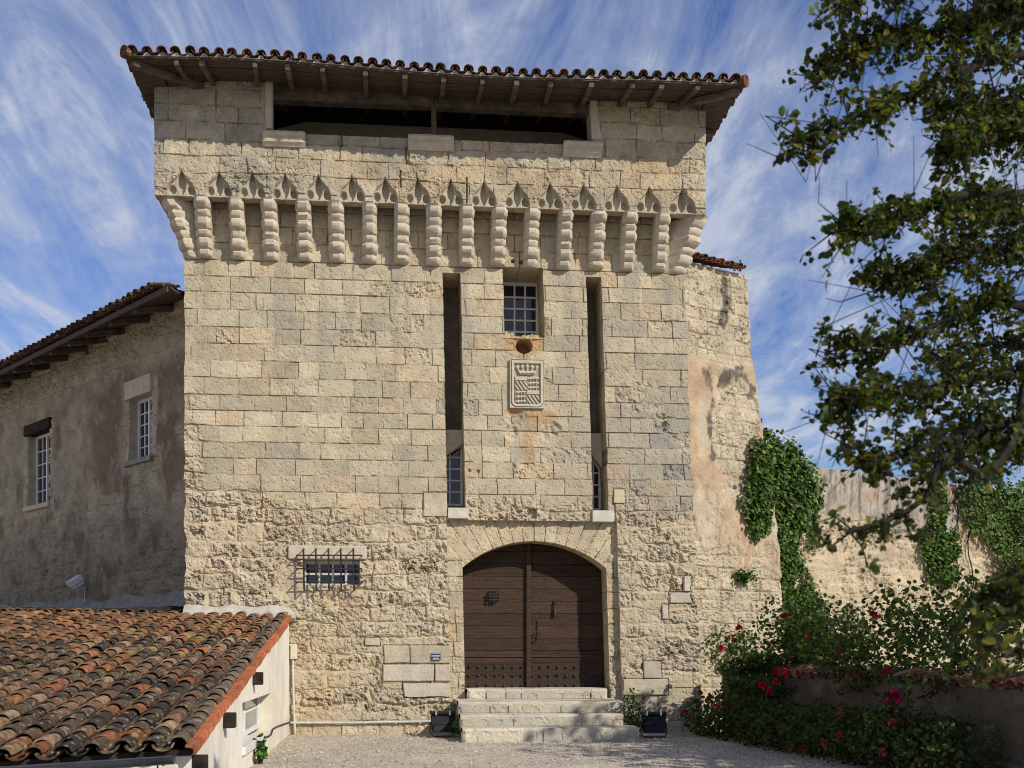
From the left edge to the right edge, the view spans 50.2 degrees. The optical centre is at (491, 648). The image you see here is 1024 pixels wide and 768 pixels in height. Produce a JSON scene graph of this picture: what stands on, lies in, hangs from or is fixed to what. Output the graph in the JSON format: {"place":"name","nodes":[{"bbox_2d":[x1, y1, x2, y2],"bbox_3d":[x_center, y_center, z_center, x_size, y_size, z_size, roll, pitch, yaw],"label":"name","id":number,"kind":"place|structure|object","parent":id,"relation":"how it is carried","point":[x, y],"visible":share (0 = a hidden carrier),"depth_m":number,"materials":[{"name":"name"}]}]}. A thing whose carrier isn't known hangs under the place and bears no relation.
{"place":"outdoors","nodes":[
{"label":"outdoors","id":0,"kind":"place"},
{"bbox_2d":[429,706,456,720],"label":"weed clump","id":1,"kind":"object","parent":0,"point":[443,709],"visible":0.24,"depth_m":19.43,"materials":[{"name":"green plant"}]},
{"bbox_2d":[0,0,1023,492],"label":"sky","id":2,"kind":"structure","parent":0,"point":[83,224],"materials":[{"name":"blue"}]},
{"bbox_2d":[249,730,906,767],"bbox_3d":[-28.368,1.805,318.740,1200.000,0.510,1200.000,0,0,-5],"label":"ground","id":3,"kind":"structure","parent":0,"point":[450,757],"depth_m":16.02,"materials":[{"name":"beige gravel"}]},
{"bbox_2d":[0,282,186,606],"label":"wing building","id":4,"kind":"structure","parent":3,"relation":"on","point":[92,447],"depth_m":22.75,"materials":[{"name":"paint"}]},
{"bbox_2d":[36,432,50,503],"bbox_3d":[-10.355,-4.168,25.474,0.051,1.675,1.305,0,0,-44],"label":"window","id":5,"kind":"structure","parent":4,"relation":"in","point":[43,446],"depth_m":25.68,"materials":[{"name":"glass"}]},
{"bbox_2d":[65,575,86,601],"bbox_3d":[-8.811,-1.242,23.231,0.417,0.634,0.240,0,0,-44],"label":"wall floodlight","id":6,"kind":"object","parent":4,"relation":"attached to","point":[76,581],"depth_m":23.14,"materials":[{"name":"grey metal"}]},
{"bbox_2d":[138,396,152,457],"bbox_3d":[-6.797,-4.367,21.731,0.051,1.240,0.978,0,0,-44],"label":"window","id":7,"kind":"structure","parent":4,"relation":"in","point":[145,412],"depth_m":21.88,"materials":[{"name":"glass"}]},
{"bbox_2d":[0,590,295,767],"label":"lean to shed","id":8,"kind":"object","parent":3,"relation":"on","point":[169,680],"visible":0.95,"depth_m":13.57,"materials":[{"name":"tile"}]},
{"bbox_2d":[242,697,259,737],"bbox_3d":[-3.476,0.953,15.280,0.062,0.554,3.351,0,0,-5],"label":"window","id":9,"kind":"structure","parent":8,"relation":"in","point":[251,709],"depth_m":16.16,"materials":[{"name":"white paint"}]},
{"bbox_2d":[266,721,290,737],"bbox_3d":[-3.449,1.287,17.670,0.022,0.100,4.021,0,0,-5],"label":"cable","id":10,"kind":"object","parent":8,"relation":"attached to","point":[276,727],"visible":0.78,"depth_m":17.17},
{"bbox_2d":[252,733,267,763],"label":"weed clump","id":11,"kind":"object","parent":3,"relation":"on","point":[260,753],"visible":0.97,"depth_m":14.67,"materials":[{"name":"green plant"}]},
{"bbox_2d":[120,44,748,734],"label":"gate tower","id":12,"kind":"structure","parent":3,"relation":"on","point":[436,398],"depth_m":19.91,"materials":[{"name":"stone"}]},
{"bbox_2d":[290,644,296,658],"bbox_3d":[-3.572,0.061,19.705,0.128,0.271,0.112,0,0,-5],"label":"junction box","id":13,"kind":"object","parent":12,"relation":"attached to","point":[293,651],"visible":1,"depth_m":19.65,"materials":[{"name":"beige plastic"}]},
{"bbox_2d":[305,560,359,584],"bbox_3d":[-2.914,-1.361,20.063,1.107,0.495,0.055,0,0,-5],"label":"window","id":14,"kind":"structure","parent":12,"relation":"in","point":[322,574],"depth_m":20.07,"materials":[{"name":"paint"}]},
{"bbox_2d":[290,659,430,732],"bbox_3d":[-2.353,0.863,19.832,2.572,1.332,0.075,0,0,-5],"label":"conduit pipe","id":15,"kind":"object","parent":12,"relation":"attached to","point":[294,722],"visible":0.94,"depth_m":19.75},
{"bbox_2d":[431,653,440,659],"bbox_3d":[-1.015,0.156,19.976,0.168,0.137,0.066,0,0,-5],"label":"wall sign","id":16,"kind":"object","parent":12,"relation":"attached to","point":[435,656],"visible":1,"depth_m":19.95,"materials":[{"name":"metal"}]},
{"bbox_2d":[446,444,462,506],"bbox_3d":[-0.790,-3.287,20.734,0.493,1.189,0.055,0,0,-5],"label":"window","id":17,"kind":"structure","parent":12,"relation":"in","point":[453,459],"depth_m":20.75,"materials":[{"name":"glass"}]},
{"bbox_2d":[462,543,530,687],"bbox_3d":[-0.109,-0.756,20.674,1.719,3.023,0.175,0,0,-5],"label":"door leaf","id":18,"kind":"structure","parent":12,"relation":"in","point":[491,572],"depth_m":20.70,"materials":[{"name":"brown wood"}]},
{"bbox_2d":[503,282,538,336],"bbox_3d":[0.543,-6.408,20.993,0.737,1.226,0.055,0,0,-5],"label":"window","id":19,"kind":"structure","parent":12,"relation":"in","point":[520,299],"depth_m":21.00,"materials":[{"name":"glass"}]},
{"bbox_2d":[463,551,603,687],"bbox_3d":[0.835,-0.789,20.886,3.636,3.098,0.060,0,0,-5],"label":"door back","id":20,"kind":"structure","parent":12,"relation":"in","point":[490,551],"depth_m":20.84,"materials":[{"name":"black wood"}]},
{"bbox_2d":[531,544,604,686],"bbox_3d":[1.684,-0.757,20.844,1.953,3.006,0.154,0,0,-5],"label":"door leaf","id":21,"kind":"structure","parent":12,"relation":"in","point":[560,584],"depth_m":20.82,"materials":[{"name":"brown wood"}]},
{"bbox_2d":[591,457,600,509],"bbox_3d":[1.953,-3.244,20.978,0.292,1.222,0.055,0,0,-5],"label":"window","id":22,"kind":"structure","parent":12,"relation":"in","point":[596,500],"depth_m":20.97,"materials":[{"name":"black glass"}]},
{"bbox_2d":[430,710,455,736],"bbox_3d":[-0.850,1.318,19.117,0.474,0.456,0.301,0,0,-8],"label":"floodlight","id":23,"kind":"object","parent":3,"relation":"on","point":[441,721],"visible":0.91,"depth_m":19.09,"materials":[{"name":"metal"}]},
{"bbox_2d":[452,717,460,734],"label":"weed clump","id":24,"kind":"object","parent":3,"relation":"on","point":[455,728],"visible":0.45,"depth_m":18.92,"materials":[{"name":"green plant"}]},
{"bbox_2d":[455,687,638,742],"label":"stone steps","id":25,"kind":"structure","parent":3,"relation":"on","point":[539,714],"depth_m":18.70,"materials":[{"name":"beige stone"}]},
{"bbox_2d":[620,688,647,736],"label":"rose","id":26,"kind":"object","parent":3,"relation":"on","point":[631,712],"visible":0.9,"depth_m":18.86,"materials":[{"name":"green plant"}]},
{"bbox_2d":[640,711,667,737],"bbox_3d":[2.819,1.318,18.967,0.474,0.456,0.302,0,0,2],"label":"floodlight","id":27,"kind":"object","parent":3,"relation":"on","point":[655,721],"visible":0.97,"depth_m":18.95,"materials":[{"name":"metal"}]},
{"bbox_2d":[678,689,746,737],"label":"valerian plant","id":28,"kind":"object","parent":3,"relation":"on","point":[697,723],"visible":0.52,"depth_m":19.34,"materials":[{"name":"green plant"}]},
{"bbox_2d":[701,624,762,679],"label":"rose bush","id":29,"kind":"object","parent":3,"relation":"on","point":[726,640],"visible":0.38,"depth_m":21.20,"materials":[{"name":"green plant"}]},
{"bbox_2d":[684,252,783,725],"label":"side wall","id":30,"kind":"structure","parent":3,"relation":"on","point":[725,424],"depth_m":21.29,"materials":[{"name":"stone"}]},
{"bbox_2d":[731,567,757,587],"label":"wall fern","id":31,"kind":"object","parent":30,"relation":"attached to","point":[743,578],"depth_m":21.43,"materials":[{"name":"green plant"}]},
{"bbox_2d":[737,436,786,544],"bbox_3d":[5.391,-3.137,21.724,1.289,2.179,0.293,0,0,-34],"label":"ivy","id":32,"kind":"object","parent":30,"relation":"attached to","point":[762,500],"visible":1,"depth_m":21.63,"materials":[{"name":"green plant"}]},
{"bbox_2d":[701,694,772,741],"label":"valerian plant","id":33,"kind":"object","parent":3,"relation":"on","point":[730,715],"visible":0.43,"depth_m":18.31,"materials":[{"name":"green plant"}]},
{"bbox_2d":[725,693,798,747],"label":"valerian plant","id":34,"kind":"object","parent":3,"relation":"on","point":[750,733],"visible":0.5,"depth_m":17.29,"materials":[{"name":"green plant"}]},
{"bbox_2d":[750,694,837,754],"bbox_3d":[4.620,1.150,16.400,1.464,0.952,1.406,0,0,-5],"label":"valerian plant","id":35,"kind":"object","parent":3,"relation":"on","point":[780,725],"visible":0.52,"depth_m":16.35,"materials":[{"name":"green plant"}]},
{"bbox_2d":[781,698,864,759],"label":"valerian plant","id":36,"kind":"object","parent":3,"relation":"on","point":[809,726],"visible":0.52,"depth_m":15.44,"materials":[{"name":"green plant"}]},
{"bbox_2d":[811,700,912,765],"bbox_3d":[4.981,1.166,14.618,1.338,0.960,1.445,0,0,-5],"label":"valerian plant","id":37,"kind":"object","parent":3,"relation":"on","point":[824,743],"visible":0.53,"depth_m":14.51,"materials":[{"name":"green plant"}]},
{"bbox_2d":[717,663,1023,767],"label":"garden wall","id":38,"kind":"structure","parent":3,"relation":"on","point":[1000,701],"depth_m":13.58,"materials":[{"name":"stone"}]},
{"bbox_2d":[717,650,828,702],"bbox_3d":[4.439,0.462,17.490,1.673,0.851,2.314,0,0,40],"label":"rose bush","id":39,"kind":"object","parent":38,"relation":"on","point":[753,663],"visible":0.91,"depth_m":17.64,"materials":[{"name":"green plant"}]},
{"bbox_2d":[733,591,878,681],"bbox_3d":[5.452,-0.079,18.072,2.377,1.757,2.532,0,0,-27],"label":"rose bush","id":40,"kind":"object","parent":38,"relation":"on","point":[785,642],"visible":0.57,"depth_m":18.14,"materials":[{"name":"green plant"}]},
{"bbox_2d":[727,679,975,726],"bbox_3d":[4.968,0.793,16.359,0.024,0.488,7.229,0,0,-11],"label":"cable","id":41,"kind":"object","parent":38,"relation":"attached to","point":[908,725],"visible":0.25,"depth_m":13.99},
{"bbox_2d":[853,568,1023,698],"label":"rose bush","id":42,"kind":"object","parent":38,"relation":"on","point":[955,650],"visible":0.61,"depth_m":13.61,"materials":[{"name":"green plant"}]},
{"bbox_2d":[793,589,962,695],"bbox_3d":[5.556,-0.047,15.535,2.410,1.586,1.868,0,0,-25],"label":"rose bush","id":43,"kind":"object","parent":3,"relation":"on","point":[848,653],"visible":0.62,"depth_m":15.39,"materials":[{"name":"green plant"}]},
{"bbox_2d":[747,0,1023,689],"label":"tree","id":44,"kind":"object","parent":3,"relation":"on","point":[991,121],"visible":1,"depth_m":5.42,"materials":[{"name":"green plant"}]},
{"bbox_2d":[776,467,1023,670],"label":"curtain wall","id":45,"kind":"structure","parent":3,"relation":"on","point":[842,575],"depth_m":24.56,"materials":[{"name":"stone"}]},
{"bbox_2d":[760,418,838,660],"bbox_3d":[6.388,-2.140,22.916,3.087,5.185,0.432,0,0,-31],"label":"ivy","id":46,"kind":"object","parent":45,"relation":"attached to","point":[794,513],"visible":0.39,"depth_m":22.83,"materials":[{"name":"green plant"}]},
{"bbox_2d":[805,479,827,551],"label":"ivy","id":47,"kind":"object","parent":45,"relation":"attached to","point":[821,502],"visible":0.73,"depth_m":23.37,"materials":[{"name":"green plant"}]},
{"bbox_2d":[919,479,967,589],"bbox_3d":[10.635,-2.647,25.647,1.820,2.831,0.293,0,0,-32],"label":"ivy","id":48,"kind":"object","parent":45,"relation":"attached to","point":[944,554],"visible":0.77,"depth_m":25.53,"materials":[{"name":"green plant"}]},
{"bbox_2d":[952,477,1023,591],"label":"ivy","id":49,"kind":"object","parent":45,"relation":"attached to","point":[1002,543],"visible":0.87,"depth_m":26.60,"materials":[{"name":"green plant"}]},
{"bbox_2d":[847,704,955,767],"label":"valerian plant","id":50,"kind":"object","parent":3,"relation":"on","point":[871,748],"visible":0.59,"depth_m":13.56,"materials":[{"name":"green plant"}]},
{"bbox_2d":[884,711,1011,767],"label":"valerian plant","id":51,"kind":"object","parent":3,"relation":"on","point":[943,748],"visible":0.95,"depth_m":12.58,"materials":[{"name":"green plant"}]},
{"bbox_2d":[864,682,923,759],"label":"rose bush","id":52,"kind":"object","parent":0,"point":[892,697],"visible":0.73,"depth_m":13.70,"materials":[{"name":"green plant"}]}
]}

